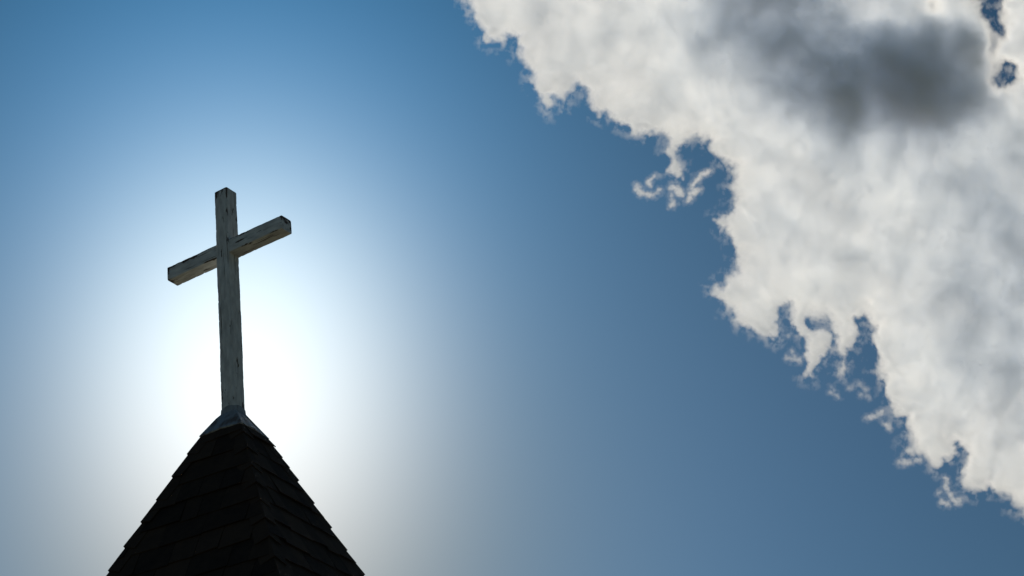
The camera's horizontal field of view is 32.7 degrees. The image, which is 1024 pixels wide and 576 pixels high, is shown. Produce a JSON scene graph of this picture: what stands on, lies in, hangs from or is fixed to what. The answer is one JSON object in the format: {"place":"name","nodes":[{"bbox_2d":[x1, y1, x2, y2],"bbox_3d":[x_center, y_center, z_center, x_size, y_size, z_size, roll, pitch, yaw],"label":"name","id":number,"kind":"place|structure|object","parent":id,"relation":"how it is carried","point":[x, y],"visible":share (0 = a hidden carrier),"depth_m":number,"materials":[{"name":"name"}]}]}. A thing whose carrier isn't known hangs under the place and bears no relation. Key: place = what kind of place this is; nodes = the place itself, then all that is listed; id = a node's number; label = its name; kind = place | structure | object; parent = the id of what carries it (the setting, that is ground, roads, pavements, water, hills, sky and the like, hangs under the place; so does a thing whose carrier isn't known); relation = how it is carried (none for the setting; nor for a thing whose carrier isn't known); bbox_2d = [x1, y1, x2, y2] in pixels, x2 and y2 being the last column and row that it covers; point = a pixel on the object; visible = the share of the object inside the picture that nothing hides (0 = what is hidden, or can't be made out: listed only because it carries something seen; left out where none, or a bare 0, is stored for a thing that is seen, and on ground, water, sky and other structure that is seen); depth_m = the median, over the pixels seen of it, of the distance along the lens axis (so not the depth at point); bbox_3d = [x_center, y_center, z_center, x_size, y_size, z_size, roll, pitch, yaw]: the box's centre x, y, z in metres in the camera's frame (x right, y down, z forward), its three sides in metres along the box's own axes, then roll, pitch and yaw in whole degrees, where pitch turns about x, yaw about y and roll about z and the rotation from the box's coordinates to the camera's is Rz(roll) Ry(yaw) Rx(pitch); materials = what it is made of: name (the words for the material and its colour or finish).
{"place":"outdoors","nodes":[
{"label":"outdoors","id":0,"kind":"place"},
{"bbox_2d":[106,405,364,575],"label":"church steeple","id":1,"kind":"object","parent":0,"point":[233,498],"visible":1,"depth_m":13.54,"materials":[{"name":"brown wood"}]},
{"bbox_2d":[167,187,291,408],"bbox_3d":[-2.430,0.117,15.050,1.285,2.240,0.154,-22,-33,24],"label":"wooden cross","id":2,"kind":"object","parent":1,"relation":"on","point":[227,251],"visible":0.98,"depth_m":15.10,"materials":[{"name":"white paint"}]},
{"bbox_2d":[0,0,1023,575],"label":"sky","id":3,"kind":"structure","parent":0,"point":[556,287],"materials":[{"name":"blue"}]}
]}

